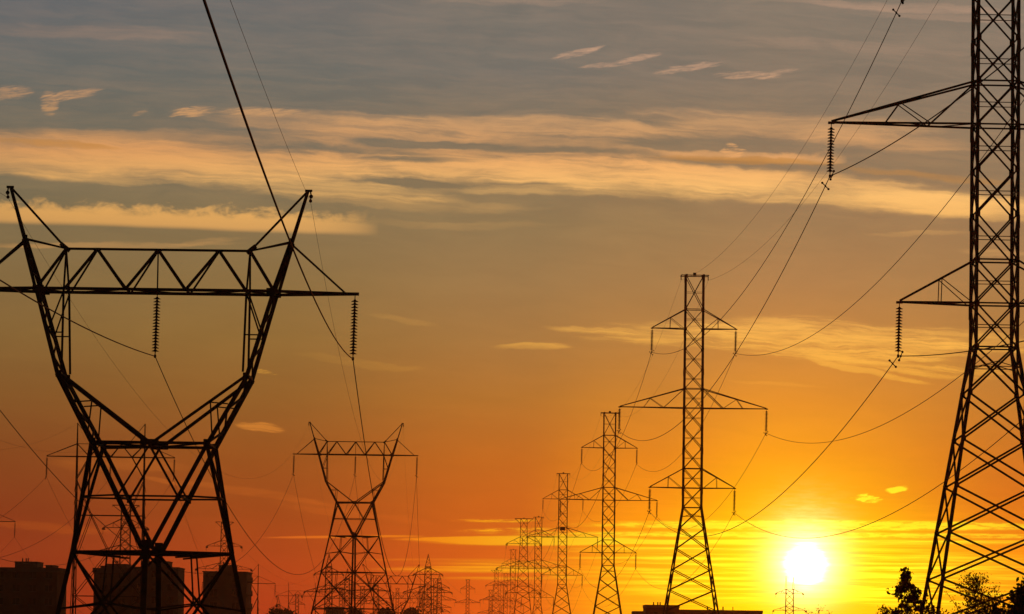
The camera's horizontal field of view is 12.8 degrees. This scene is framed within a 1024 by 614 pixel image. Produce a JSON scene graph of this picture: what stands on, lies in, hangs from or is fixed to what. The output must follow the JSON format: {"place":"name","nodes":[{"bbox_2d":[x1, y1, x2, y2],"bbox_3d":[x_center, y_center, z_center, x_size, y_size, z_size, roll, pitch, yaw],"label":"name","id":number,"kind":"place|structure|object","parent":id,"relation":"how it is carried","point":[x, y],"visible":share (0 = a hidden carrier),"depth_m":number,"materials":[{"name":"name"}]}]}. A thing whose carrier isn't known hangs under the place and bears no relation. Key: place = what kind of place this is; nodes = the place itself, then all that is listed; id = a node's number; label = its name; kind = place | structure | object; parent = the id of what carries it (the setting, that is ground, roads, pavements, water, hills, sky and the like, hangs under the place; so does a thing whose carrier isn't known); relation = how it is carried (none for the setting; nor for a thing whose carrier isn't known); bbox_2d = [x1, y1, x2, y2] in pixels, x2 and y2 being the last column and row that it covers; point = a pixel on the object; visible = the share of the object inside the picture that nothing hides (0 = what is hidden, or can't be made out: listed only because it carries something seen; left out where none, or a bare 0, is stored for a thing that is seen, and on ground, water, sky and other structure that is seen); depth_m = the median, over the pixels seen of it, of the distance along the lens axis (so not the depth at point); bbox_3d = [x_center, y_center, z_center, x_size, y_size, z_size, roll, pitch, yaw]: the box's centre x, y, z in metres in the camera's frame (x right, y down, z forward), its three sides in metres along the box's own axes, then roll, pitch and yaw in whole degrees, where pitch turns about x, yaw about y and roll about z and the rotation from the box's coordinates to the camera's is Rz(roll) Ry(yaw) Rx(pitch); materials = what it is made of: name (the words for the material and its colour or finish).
{"place":"outdoors","nodes":[
{"label":"outdoors","id":0,"kind":"place"},
{"bbox_2d":[92,561,136,613],"bbox_3d":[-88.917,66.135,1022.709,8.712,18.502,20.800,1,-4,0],"label":"apartment block","id":1,"kind":"structure","parent":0,"point":[118,574],"depth_m":1013.05,"materials":[{"name":"brown brick"}]},
{"bbox_2d":[118,599,124,604],"bbox_3d":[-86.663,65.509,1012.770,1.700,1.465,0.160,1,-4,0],"label":"window","id":2,"kind":"structure","parent":1,"relation":"in","point":[120,601],"depth_m":1012.69,"materials":[{"name":"black glass"}]},
{"bbox_2d":[133,558,184,613],"bbox_3d":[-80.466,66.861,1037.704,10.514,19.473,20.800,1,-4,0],"label":"apartment block","id":3,"kind":"structure","parent":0,"point":[174,594],"depth_m":1028.03,"materials":[{"name":"grey concrete"}]},
{"bbox_2d":[166,584,173,590],"bbox_3d":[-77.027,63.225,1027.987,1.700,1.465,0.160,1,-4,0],"label":"window","id":4,"kind":"structure","parent":3,"relation":"in","point":[170,587],"depth_m":1027.89,"materials":[{"name":"black glass"}]},
{"bbox_2d":[166,597,173,603],"bbox_3d":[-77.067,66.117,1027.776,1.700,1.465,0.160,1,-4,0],"label":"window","id":5,"kind":"structure","parent":3,"relation":"in","point":[169,599],"depth_m":1027.89,"materials":[{"name":"black glass"}]},
{"bbox_2d":[167,571,173,577],"bbox_3d":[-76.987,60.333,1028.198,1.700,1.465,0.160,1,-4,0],"label":"window","id":6,"kind":"structure","parent":3,"relation":"in","point":[169,573],"depth_m":1028.14,"materials":[{"name":"black glass"}]},
{"bbox_2d":[325,607,344,613],"bbox_3d":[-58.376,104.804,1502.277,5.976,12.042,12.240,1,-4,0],"label":"substation building","id":7,"kind":"structure","parent":0,"point":[336,611],"depth_m":1496.63,"materials":[{"name":"brown brick"}]},
{"bbox_2d":[0,0,1023,613],"label":"sky","id":8,"kind":"structure","parent":0,"point":[512,195],"materials":[{"name":"orange"}]},
{"bbox_2d":[631,611,642,613],"bbox_3d":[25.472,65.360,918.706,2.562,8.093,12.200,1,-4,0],"label":"warehouse","id":9,"kind":"structure","parent":0,"point":[636,612],"depth_m":912.90,"materials":[{"name":"brown brick"}]},
{"bbox_2d":[643,602,679,613],"bbox_3d":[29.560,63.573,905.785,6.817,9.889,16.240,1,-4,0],"label":"warehouse","id":10,"kind":"structure","parent":0,"point":[653,609],"depth_m":898.04,"materials":[{"name":"brown brick"}]},
{"bbox_2d":[679,607,762,613],"bbox_3d":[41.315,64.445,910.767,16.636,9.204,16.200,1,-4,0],"label":"warehouse","id":11,"kind":"structure","parent":0,"point":[722,611],"depth_m":902.95,"materials":[{"name":"brown brick"}]},
{"label":"ground","id":12,"kind":"structure","parent":0,"visible":0},
{"bbox_2d":[0,515,15,536],"bbox_3d":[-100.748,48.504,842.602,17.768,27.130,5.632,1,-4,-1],"label":"portal pylon","id":13,"kind":"object","parent":12,"relation":"on","point":[10,521],"visible":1,"depth_m":843.13,"materials":[{"name":"metal"}]},
{"bbox_2d":[0,558,66,613],"bbox_3d":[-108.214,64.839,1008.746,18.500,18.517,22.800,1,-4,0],"label":"apartment block","id":14,"kind":"structure","parent":12,"relation":"on","point":[29,584],"depth_m":997.99,"materials":[{"name":"brown brick"}]},
{"bbox_2d":[12,585,19,591],"bbox_3d":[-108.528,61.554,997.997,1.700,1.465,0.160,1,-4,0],"label":"window","id":15,"kind":"structure","parent":14,"relation":"in","point":[16,588],"depth_m":997.97,"materials":[{"name":"black glass"}]},
{"bbox_2d":[12,598,19,604],"bbox_3d":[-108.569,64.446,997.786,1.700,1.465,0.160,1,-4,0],"label":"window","id":16,"kind":"structure","parent":14,"relation":"in","point":[15,601],"depth_m":997.72,"materials":[{"name":"black glass"}]},
{"bbox_2d":[13,572,19,577],"bbox_3d":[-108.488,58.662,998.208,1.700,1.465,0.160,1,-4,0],"label":"window","id":17,"kind":"structure","parent":14,"relation":"in","point":[15,574],"depth_m":998.21,"materials":[{"name":"black glass"}]},
{"bbox_2d":[28,585,35,591],"bbox_3d":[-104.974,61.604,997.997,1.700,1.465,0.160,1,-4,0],"label":"window","id":18,"kind":"structure","parent":14,"relation":"in","point":[32,588],"depth_m":997.97,"materials":[{"name":"black glass"}]},
{"bbox_2d":[29,572,35,578],"bbox_3d":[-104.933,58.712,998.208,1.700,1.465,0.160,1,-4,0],"label":"window","id":19,"kind":"structure","parent":14,"relation":"in","point":[32,575],"depth_m":998.21,"materials":[{"name":"black glass"}]},
{"bbox_2d":[29,598,35,604],"bbox_3d":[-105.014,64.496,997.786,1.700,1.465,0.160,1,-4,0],"label":"window","id":20,"kind":"structure","parent":14,"relation":"in","point":[32,601],"depth_m":997.72,"materials":[{"name":"black glass"}]},
{"bbox_2d":[45,585,51,591],"bbox_3d":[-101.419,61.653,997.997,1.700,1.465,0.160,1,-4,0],"label":"window","id":21,"kind":"structure","parent":14,"relation":"in","point":[48,588],"depth_m":997.97,"materials":[{"name":"black glass"}]},
{"bbox_2d":[45,599,51,604],"bbox_3d":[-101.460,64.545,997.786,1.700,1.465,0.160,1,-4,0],"label":"window","id":22,"kind":"structure","parent":14,"relation":"in","point":[47,601],"depth_m":997.72,"materials":[{"name":"black glass"}]},
{"bbox_2d":[45,572,52,578],"bbox_3d":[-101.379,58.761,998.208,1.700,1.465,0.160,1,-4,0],"label":"window","id":23,"kind":"structure","parent":14,"relation":"in","point":[48,575],"depth_m":998.21,"materials":[{"name":"black glass"}]},
{"bbox_2d":[46,423,174,613],"bbox_3d":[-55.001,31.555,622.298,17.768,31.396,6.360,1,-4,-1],"label":"portal pylon","id":24,"kind":"object","parent":12,"relation":"on","point":[74,569],"visible":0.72,"depth_m":622.46,"materials":[{"name":"metal"}]},
{"bbox_2d":[0,482,106,557],"bbox_3d":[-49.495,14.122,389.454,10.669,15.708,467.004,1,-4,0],"label":"overhead wire","id":25,"kind":"object","parent":24,"relation":"attached to","point":[54,532],"visible":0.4,"depth_m":521.14,"materials":[{"name":"metal"}]},
{"bbox_2d":[2,478,173,565],"bbox_3d":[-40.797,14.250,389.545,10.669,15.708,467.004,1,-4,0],"label":"overhead wire","id":26,"kind":"object","parent":24,"relation":"attached to","point":[84,559],"visible":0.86,"depth_m":436.74,"materials":[{"name":"metal"}]},
{"bbox_2d":[46,477,135,613],"bbox_3d":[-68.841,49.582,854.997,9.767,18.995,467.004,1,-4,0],"label":"overhead wire","id":27,"kind":"object","parent":24,"relation":"attached to","point":[81,545],"visible":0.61,"depth_m":670.91,"materials":[{"name":"metal"}]},
{"bbox_2d":[89,504,148,564],"bbox_3d":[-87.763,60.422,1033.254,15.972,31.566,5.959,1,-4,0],"label":"strain pylon","id":28,"kind":"object","parent":12,"relation":"on","point":[120,545],"visible":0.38,"depth_m":1033.35,"materials":[{"name":"metal"}]},
{"bbox_2d":[0,186,358,613],"bbox_3d":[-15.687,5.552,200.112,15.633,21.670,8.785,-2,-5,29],"label":"horned pylon","id":29,"kind":"object","parent":12,"relation":"on","point":[158,551],"visible":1,"depth_m":200.09,"materials":[{"name":"metal"}]},
{"bbox_2d":[0,279,154,356],"bbox_3d":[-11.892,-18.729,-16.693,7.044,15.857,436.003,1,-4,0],"label":"overhead wire","id":30,"kind":"object","parent":29,"relation":"attached to","point":[69,319],"visible":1,"depth_m":151.98,"materials":[{"name":"metal"}]},
{"bbox_2d":[0,410,294,572],"bbox_3d":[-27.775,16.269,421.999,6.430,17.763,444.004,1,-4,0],"label":"overhead wire","id":31,"kind":"object","parent":29,"relation":"attached to","point":[100,521],"visible":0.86,"depth_m":277.19,"materials":[{"name":"metal"}]},
{"bbox_2d":[9,200,301,478],"bbox_3d":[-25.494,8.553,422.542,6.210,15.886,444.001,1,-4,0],"label":"overhead wire","id":32,"kind":"object","parent":29,"relation":"hanging from","point":[120,372],"visible":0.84,"depth_m":272.88,"materials":[{"name":"metal"}]},
{"bbox_2d":[156,359,354,574],"bbox_3d":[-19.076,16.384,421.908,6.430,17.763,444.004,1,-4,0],"label":"overhead wire","id":33,"kind":"object","parent":29,"relation":"attached to","point":[226,502],"visible":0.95,"depth_m":280.88,"materials":[{"name":"metal"}]},
{"bbox_2d":[230,0,310,201],"bbox_3d":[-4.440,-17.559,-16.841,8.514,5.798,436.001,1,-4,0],"label":"overhead wire","id":34,"kind":"object","parent":29,"relation":"attached to","point":[265,92],"visible":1,"depth_m":141.15,"materials":[{"name":"metal"}]},
{"bbox_2d":[203,0,352,358],"bbox_3d":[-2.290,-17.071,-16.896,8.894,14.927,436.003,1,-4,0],"label":"overhead wire","id":35,"kind":"object","parent":29,"relation":"attached to","point":[231,80],"visible":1,"depth_m":77.72,"materials":[{"name":"metal"}]},
{"bbox_2d":[353,361,416,575],"bbox_3d":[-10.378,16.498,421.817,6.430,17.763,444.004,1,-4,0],"label":"overhead wire","id":36,"kind":"object","parent":29,"relation":"attached to","point":[369,473],"visible":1,"depth_m":250.92,"materials":[{"name":"metal"}]},
{"bbox_2d":[195,522,252,570],"bbox_3d":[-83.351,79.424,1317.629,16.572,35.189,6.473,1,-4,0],"label":"strain pylon","id":37,"kind":"object","parent":12,"relation":"on","point":[225,543],"visible":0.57,"depth_m":1317.62,"materials":[{"name":"metal"}]},
{"bbox_2d":[202,562,252,613],"bbox_3d":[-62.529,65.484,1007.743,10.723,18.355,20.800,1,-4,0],"label":"apartment block","id":38,"kind":"structure","parent":12,"relation":"on","point":[224,588],"depth_m":998.09,"materials":[{"name":"grey concrete"}]},
{"bbox_2d":[210,602,216,608],"bbox_3d":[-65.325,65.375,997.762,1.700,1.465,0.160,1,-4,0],"label":"window","id":39,"kind":"structure","parent":38,"relation":"in","point":[211,603],"depth_m":997.72,"materials":[{"name":"black glass"}]},
{"bbox_2d":[210,589,217,595],"bbox_3d":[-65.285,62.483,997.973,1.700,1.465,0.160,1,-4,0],"label":"window","id":40,"kind":"structure","parent":38,"relation":"in","point":[213,592],"depth_m":997.97,"materials":[{"name":"black glass"}]},
{"bbox_2d":[232,589,237,595],"bbox_3d":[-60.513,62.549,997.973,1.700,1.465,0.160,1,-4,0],"label":"window","id":41,"kind":"structure","parent":38,"relation":"in","point":[234,591],"depth_m":997.97,"materials":[{"name":"black glass"}]},
{"bbox_2d":[232,603,238,608],"bbox_3d":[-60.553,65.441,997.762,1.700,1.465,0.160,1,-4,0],"label":"window","id":42,"kind":"structure","parent":38,"relation":"in","point":[234,605],"depth_m":997.72,"materials":[{"name":"black glass"}]},
{"bbox_2d":[201,564,275,613],"bbox_3d":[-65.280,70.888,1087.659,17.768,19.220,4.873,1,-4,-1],"label":"portal pylon","id":43,"kind":"object","parent":12,"relation":"on","point":[258,583],"visible":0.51,"depth_m":1087.77,"materials":[{"name":"metal"}]},
{"bbox_2d":[267,605,287,613],"bbox_3d":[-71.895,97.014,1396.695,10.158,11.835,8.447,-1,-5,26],"label":"distant tree","id":44,"kind":"object","parent":12,"relation":"on","point":[275,611],"visible":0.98,"depth_m":1396.01,"materials":[{"name":"grey plant"}]},
{"bbox_2d":[281,608,296,613],"bbox_3d":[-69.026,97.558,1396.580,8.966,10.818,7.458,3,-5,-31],"label":"distant tree","id":45,"kind":"object","parent":12,"relation":"on","point":[285,610],"visible":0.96,"depth_m":1395.51,"materials":[{"name":"grey plant"}]},
{"bbox_2d":[289,594,304,613],"bbox_3d":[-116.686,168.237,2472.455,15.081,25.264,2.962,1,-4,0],"label":"lattice pylon","id":46,"kind":"object","parent":12,"relation":"on","point":[296,603],"visible":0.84,"depth_m":2472.22,"materials":[{"name":"metal"}]},
{"bbox_2d":[276,583,327,613],"bbox_3d":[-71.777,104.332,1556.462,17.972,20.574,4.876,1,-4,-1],"label":"portal pylon","id":47,"kind":"object","parent":12,"relation":"on","point":[301,596],"visible":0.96,"depth_m":1556.57,"materials":[{"name":"metal"}]},
{"bbox_2d":[303,554,353,613],"bbox_3d":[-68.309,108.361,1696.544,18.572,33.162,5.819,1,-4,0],"label":"peaked pylon","id":48,"kind":"object","parent":12,"relation":"on","point":[326,585],"visible":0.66,"depth_m":1695.88,"materials":[{"name":"metal"}]},
{"bbox_2d":[332,587,346,611],"bbox_3d":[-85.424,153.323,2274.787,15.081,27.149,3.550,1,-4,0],"label":"lattice pylon","id":49,"kind":"object","parent":12,"relation":"on","point":[339,597],"visible":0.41,"depth_m":2274.56,"materials":[{"name":"metal"}]},
{"bbox_2d":[319,584,362,610],"bbox_3d":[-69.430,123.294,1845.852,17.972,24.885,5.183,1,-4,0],"label":"portal pylon","id":50,"kind":"object","parent":12,"relation":"on","point":[341,593],"visible":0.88,"depth_m":1846.12,"materials":[{"name":"metal"}]},
{"bbox_2d":[327,568,366,612],"bbox_3d":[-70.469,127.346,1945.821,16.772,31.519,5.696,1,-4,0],"label":"peaked pylon","id":51,"kind":"object","parent":12,"relation":"on","point":[345,593],"visible":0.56,"depth_m":1945.28,"materials":[{"name":"metal"}]},
{"bbox_2d":[292,422,417,613],"bbox_3d":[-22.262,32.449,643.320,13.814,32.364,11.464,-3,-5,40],"label":"horned pylon","id":52,"kind":"object","parent":12,"relation":"on","point":[354,535],"visible":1,"depth_m":643.06,"materials":[{"name":"metal"}]},
{"bbox_2d":[293,475,353,611],"bbox_3d":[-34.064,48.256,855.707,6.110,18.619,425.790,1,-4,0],"label":"overhead wire","id":53,"kind":"object","parent":52,"relation":"attached to","point":[306,538],"visible":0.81,"depth_m":700.74,"materials":[{"name":"metal"}]},
{"bbox_2d":[311,206,402,480],"bbox_3d":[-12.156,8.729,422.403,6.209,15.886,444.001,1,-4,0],"label":"overhead wire","id":54,"kind":"object","parent":52,"relation":"hanging from","point":[339,353],"visible":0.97,"depth_m":261.30,"materials":[{"name":"metal"}]},
{"bbox_2d":[355,476,389,612],"bbox_3d":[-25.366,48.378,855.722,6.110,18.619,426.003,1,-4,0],"label":"overhead wire","id":55,"kind":"object","parent":52,"relation":"attached to","point":[362,540],"visible":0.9,"depth_m":708.08,"materials":[{"name":"metal"}]},
{"bbox_2d":[416,477,427,610],"bbox_3d":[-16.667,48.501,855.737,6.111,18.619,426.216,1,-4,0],"label":"overhead wire","id":56,"kind":"object","parent":52,"relation":"attached to","point":[418,543],"visible":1,"depth_m":711.50,"materials":[{"name":"metal"}]},
{"bbox_2d":[348,607,364,613],"bbox_3d":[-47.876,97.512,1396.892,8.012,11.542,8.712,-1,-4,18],"label":"distant tree","id":57,"kind":"object","parent":12,"relation":"on","point":[361,612],"visible":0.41,"depth_m":1395.94,"materials":[{"name":"grey plant"}]},
{"bbox_2d":[357,586,372,613],"bbox_3d":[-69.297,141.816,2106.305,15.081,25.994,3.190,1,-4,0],"label":"lattice pylon","id":58,"kind":"object","parent":12,"relation":"on","point":[364,596],"visible":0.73,"depth_m":2106.09,"materials":[{"name":"metal"}]},
{"bbox_2d":[344,596,387,613],"bbox_3d":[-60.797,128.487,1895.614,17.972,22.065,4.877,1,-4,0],"label":"portal pylon","id":59,"kind":"object","parent":12,"relation":"on","point":[365,600],"visible":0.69,"depth_m":1895.55,"materials":[{"name":"metal"}]},
{"bbox_2d":[357,576,388,613],"bbox_3d":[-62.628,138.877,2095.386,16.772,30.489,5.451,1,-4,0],"label":"peaked pylon","id":60,"kind":"object","parent":12,"relation":"on","point":[377,586],"visible":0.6,"depth_m":2094.81,"materials":[{"name":"metal"}]},
{"bbox_2d":[377,605,393,613],"bbox_3d":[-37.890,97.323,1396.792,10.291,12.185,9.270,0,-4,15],"label":"distant tree","id":61,"kind":"object","parent":12,"relation":"on","point":[385,610],"visible":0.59,"depth_m":1395.98,"materials":[{"name":"grey plant"}]},
{"bbox_2d":[353,564,428,613],"bbox_3d":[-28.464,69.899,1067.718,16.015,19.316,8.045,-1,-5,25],"label":"horned pylon","id":62,"kind":"object","parent":12,"relation":"on","point":[373,583],"visible":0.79,"depth_m":1067.11,"materials":[{"name":"metal"}]},
{"bbox_2d":[390,588,404,613],"bbox_3d":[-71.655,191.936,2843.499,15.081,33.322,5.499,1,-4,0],"label":"lattice pylon","id":63,"kind":"object","parent":12,"relation":"on","point":[398,603],"visible":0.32,"depth_m":2843.03,"materials":[{"name":"metal"}]},
{"bbox_2d":[379,584,431,613],"bbox_3d":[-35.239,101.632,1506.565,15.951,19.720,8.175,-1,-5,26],"label":"horned pylon","id":64,"kind":"object","parent":12,"relation":"on","point":[393,598],"visible":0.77,"depth_m":1506.12,"materials":[{"name":"metal"}]},
{"bbox_2d":[402,606,421,613],"bbox_3d":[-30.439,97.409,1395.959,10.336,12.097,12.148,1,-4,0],"label":"distant tree","id":65,"kind":"object","parent":12,"relation":"on","point":[410,611],"visible":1,"depth_m":1395.80,"materials":[{"name":"grey plant"}]},
{"bbox_2d":[413,585,434,613],"bbox_3d":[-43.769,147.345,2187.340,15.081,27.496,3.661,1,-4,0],"label":"lattice pylon","id":66,"kind":"object","parent":12,"relation":"on","point":[422,599],"visible":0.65,"depth_m":2187.15,"materials":[{"name":"metal"}]},
{"bbox_2d":[403,554,452,613],"bbox_3d":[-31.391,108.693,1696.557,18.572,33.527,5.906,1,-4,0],"label":"peaked pylon","id":67,"kind":"object","parent":12,"relation":"on","point":[431,574],"visible":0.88,"depth_m":1695.86,"materials":[{"name":"metal"}]},
{"bbox_2d":[420,578,450,613],"bbox_3d":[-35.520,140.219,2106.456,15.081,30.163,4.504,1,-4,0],"label":"lattice pylon","id":68,"kind":"object","parent":12,"relation":"on","point":[436,595],"visible":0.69,"depth_m":2106.12,"materials":[{"name":"metal"}]},
{"bbox_2d":[422,576,455,613],"bbox_3d":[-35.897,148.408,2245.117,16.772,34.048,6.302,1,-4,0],"label":"peaked pylon","id":69,"kind":"object","parent":12,"relation":"on","point":[440,585],"visible":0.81,"depth_m":2244.51,"materials":[{"name":"metal"}]},
{"bbox_2d":[455,580,480,613],"bbox_3d":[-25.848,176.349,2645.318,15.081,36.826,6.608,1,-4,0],"label":"lattice pylon","id":70,"kind":"object","parent":12,"relation":"on","point":[467,594],"visible":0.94,"depth_m":2645.27,"materials":[{"name":"metal"}]},
{"bbox_2d":[479,570,512,613],"bbox_3d":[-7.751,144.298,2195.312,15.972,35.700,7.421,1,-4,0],"label":"strain pylon","id":71,"kind":"object","parent":12,"relation":"on","point":[497,585],"visible":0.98,"depth_m":2194.98,"materials":[{"name":"metal"}]},
{"bbox_2d":[488,584,513,611],"bbox_3d":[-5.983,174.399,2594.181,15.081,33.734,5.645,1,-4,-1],"label":"lattice pylon","id":72,"kind":"object","parent":12,"relation":"on","point":[501,599],"visible":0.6,"depth_m":2594.13,"materials":[{"name":"metal"}]},
{"bbox_2d":[490,573,520,613],"bbox_3d":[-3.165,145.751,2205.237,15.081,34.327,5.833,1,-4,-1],"label":"lattice pylon","id":73,"kind":"object","parent":12,"relation":"on","point":[507,595],"visible":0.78,"depth_m":2205.05,"materials":[{"name":"metal"}]},
{"bbox_2d":[493,549,530,613],"bbox_3d":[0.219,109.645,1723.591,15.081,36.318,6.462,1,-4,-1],"label":"lattice pylon","id":74,"kind":"object","parent":12,"relation":"on","point":[510,579],"visible":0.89,"depth_m":1723.36,"materials":[{"name":"metal"}]},
{"bbox_2d":[496,518,550,613],"bbox_3d":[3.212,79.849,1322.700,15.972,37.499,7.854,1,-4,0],"label":"strain pylon","id":75,"kind":"object","parent":12,"relation":"on","point":[524,556],"visible":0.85,"depth_m":1322.11,"materials":[{"name":"metal"}]},
{"bbox_2d":[510,516,565,613],"bbox_3d":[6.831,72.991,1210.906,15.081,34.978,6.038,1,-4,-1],"label":"lattice pylon","id":76,"kind":"object","parent":12,"relation":"on","point":[540,566],"visible":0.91,"depth_m":1210.65,"materials":[{"name":"metal"}]},
{"bbox_2d":[526,472,597,613],"bbox_3d":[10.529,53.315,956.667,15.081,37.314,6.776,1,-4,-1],"label":"lattice pylon","id":77,"kind":"object","parent":12,"relation":"on","point":[561,532],"visible":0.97,"depth_m":956.58,"materials":[{"name":"metal"}]},
{"bbox_2d":[559,411,657,613],"bbox_3d":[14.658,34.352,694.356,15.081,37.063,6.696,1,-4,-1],"label":"lattice pylon","id":78,"kind":"object","parent":12,"relation":"on","point":[614,500],"visible":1,"depth_m":694.33,"materials":[{"name":"metal"}]},
{"bbox_2d":[618,273,767,613],"bbox_3d":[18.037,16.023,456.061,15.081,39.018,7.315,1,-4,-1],"label":"lattice pylon","id":79,"kind":"object","parent":12,"relation":"on","point":[702,389],"visible":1,"depth_m":456.18,"materials":[{"name":"metal"}]},
{"bbox_2d":[559,430,620,527],"bbox_3d":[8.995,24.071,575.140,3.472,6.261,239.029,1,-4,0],"label":"overhead wire","id":80,"kind":"object","parent":79,"relation":"attached to","point":[602,483],"visible":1,"depth_m":498.21,"materials":[{"name":"metal"}]},
{"bbox_2d":[580,510,650,587],"bbox_3d":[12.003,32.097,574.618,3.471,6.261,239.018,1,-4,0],"label":"overhead wire","id":81,"kind":"object","parent":79,"relation":"attached to","point":[627,560],"visible":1,"depth_m":508.81,"materials":[{"name":"metal"}]},
{"bbox_2d":[580,351,652,470],"bbox_3d":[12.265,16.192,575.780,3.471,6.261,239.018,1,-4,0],"label":"overhead wire","id":82,"kind":"object","parent":79,"relation":"attached to","point":[628,420],"visible":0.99,"depth_m":516.25,"materials":[{"name":"metal"}]},
{"bbox_2d":[635,512,734,588],"bbox_3d":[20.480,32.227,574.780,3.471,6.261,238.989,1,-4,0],"label":"overhead wire","id":83,"kind":"object","parent":79,"relation":"attached to","point":[703,561],"visible":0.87,"depth_m":502.98,"materials":[{"name":"metal"}]},
{"bbox_2d":[636,353,735,471],"bbox_3d":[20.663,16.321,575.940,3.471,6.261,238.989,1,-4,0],"label":"overhead wire","id":84,"kind":"object","parent":79,"relation":"attached to","point":[700,426],"visible":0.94,"depth_m":520.52,"materials":[{"name":"metal"}]},
{"bbox_2d":[657,433,766,529],"bbox_3d":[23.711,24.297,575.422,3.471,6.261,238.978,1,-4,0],"label":"overhead wire","id":85,"kind":"object","parent":79,"relation":"attached to","point":[724,500],"visible":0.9,"depth_m":532.30,"materials":[{"name":"metal"}]},
{"bbox_2d":[772,576,805,613],"bbox_3d":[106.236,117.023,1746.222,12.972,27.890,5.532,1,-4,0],"label":"twin spiked pylon","id":86,"kind":"object","parent":12,"relation":"on","point":[787,593],"visible":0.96,"depth_m":1745.94,"materials":[{"name":"metal"}]},
{"bbox_2d":[877,604,890,613],"bbox_3d":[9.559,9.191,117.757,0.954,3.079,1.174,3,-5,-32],"label":"shrub","id":87,"kind":"object","parent":12,"relation":"on","point":[881,608],"visible":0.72,"depth_m":117.76,"materials":[{"name":"grey plant"}]},
{"bbox_2d":[882,567,939,613],"bbox_3d":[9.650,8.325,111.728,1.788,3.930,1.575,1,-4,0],"label":"oak sapling","id":88,"kind":"object","parent":12,"relation":"on","point":[905,585],"visible":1,"depth_m":111.75,"materials":[{"name":"grey plant"}]},
{"bbox_2d":[827,0,1023,613],"bbox_3d":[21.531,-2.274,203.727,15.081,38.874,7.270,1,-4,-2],"label":"lattice pylon","id":89,"kind":"object","parent":12,"relation":"on","point":[974,305],"visible":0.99,"depth_m":203.56,"materials":[{"name":"metal"}]},
{"bbox_2d":[618,178,829,440],"bbox_3d":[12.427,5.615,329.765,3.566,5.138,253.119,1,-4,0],"label":"overhead wire","id":90,"kind":"object","parent":89,"relation":"hanging from","point":[759,313],"visible":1,"depth_m":245.98,"materials":[{"name":"metal"}]},
{"bbox_2d":[648,358,896,536],"bbox_3d":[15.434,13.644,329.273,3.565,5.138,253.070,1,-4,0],"label":"overhead wire","id":91,"kind":"object","parent":89,"relation":"hanging from","point":[889,360],"visible":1,"depth_m":250.70,"materials":[{"name":"metal"}]},
{"bbox_2d":[650,3,900,353],"bbox_3d":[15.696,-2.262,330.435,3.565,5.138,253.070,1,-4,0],"label":"overhead wire","id":92,"kind":"object","parent":89,"relation":"attached to","point":[816,173],"visible":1,"depth_m":249.19,"materials":[{"name":"metal"}]},
{"bbox_2d":[682,1,886,279],"bbox_3d":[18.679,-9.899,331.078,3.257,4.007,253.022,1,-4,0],"label":"overhead wire","id":93,"kind":"object","parent":89,"relation":"attached to","point":[807,140],"visible":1,"depth_m":291.36,"materials":[{"name":"metal"}]},
{"bbox_2d":[711,0,938,279],"bbox_3d":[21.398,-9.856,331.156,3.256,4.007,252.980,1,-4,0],"label":"overhead wire","id":94,"kind":"object","parent":89,"relation":"attached to","point":[850,139],"visible":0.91,"depth_m":291.07,"materials":[{"name":"metal"}]},
{"bbox_2d":[733,419,1022,537],"bbox_3d":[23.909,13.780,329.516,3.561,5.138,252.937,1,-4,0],"label":"overhead wire","id":95,"kind":"object","parent":89,"relation":"hanging from","point":[904,506],"visible":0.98,"depth_m":284.81,"materials":[{"name":"metal"}]},
{"bbox_2d":[736,100,1023,355],"bbox_3d":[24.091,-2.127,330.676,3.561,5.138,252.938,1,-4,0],"label":"overhead wire","id":96,"kind":"object","parent":89,"relation":"attached to","point":[902,255],"visible":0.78,"depth_m":286.13,"materials":[{"name":"metal"}]},
{"bbox_2d":[765,321,1023,442],"bbox_3d":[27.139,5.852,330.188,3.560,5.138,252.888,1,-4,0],"label":"overhead wire","id":97,"kind":"object","parent":89,"relation":"hanging from","point":[907,411],"visible":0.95,"depth_m":313.82,"materials":[{"name":"metal"}]},
{"bbox_2d":[829,47,1023,180],"bbox_3d":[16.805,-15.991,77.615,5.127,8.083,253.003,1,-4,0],"label":"overhead wire","id":98,"kind":"object","parent":89,"relation":"attached to","point":[831,175],"visible":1,"depth_m":162.00,"materials":[{"name":"metal"}]},
{"bbox_2d":[898,341,1023,360],"bbox_3d":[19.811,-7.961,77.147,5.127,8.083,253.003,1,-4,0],"label":"overhead wire","id":99,"kind":"object","parent":89,"relation":"attached to","point":[960,352],"visible":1,"depth_m":179.18,"materials":[{"name":"metal"}]},
{"bbox_2d":[945,606,974,613],"bbox_3d":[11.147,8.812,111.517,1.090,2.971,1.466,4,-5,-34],"label":"shrub","id":100,"kind":"object","parent":12,"relation":"on","point":[967,611],"visible":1,"depth_m":111.62,"materials":[{"name":"grey plant"}]},
{"bbox_2d":[942,571,1009,613],"bbox_3d":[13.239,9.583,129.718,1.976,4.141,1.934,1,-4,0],"label":"bare birch","id":101,"kind":"object","parent":12,"relation":"on","point":[974,604],"visible":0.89,"depth_m":129.68,"materials":[{"name":"grey plant"}]},
{"bbox_2d":[987,597,1006,613],"bbox_3d":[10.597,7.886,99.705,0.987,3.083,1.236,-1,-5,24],"label":"shrub","id":102,"kind":"object","parent":12,"relation":"on","point":[996,608],"visible":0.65,"depth_m":99.73,"materials":[{"name":"grey plant"}]},
{"bbox_2d":[977,576,1023,613],"bbox_3d":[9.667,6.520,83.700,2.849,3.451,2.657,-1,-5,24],"label":"dense shrub","id":103,"kind":"object","parent":12,"relation":"on","point":[1017,601],"visible":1,"depth_m":83.70,"materials":[{"name":"grey plant"}]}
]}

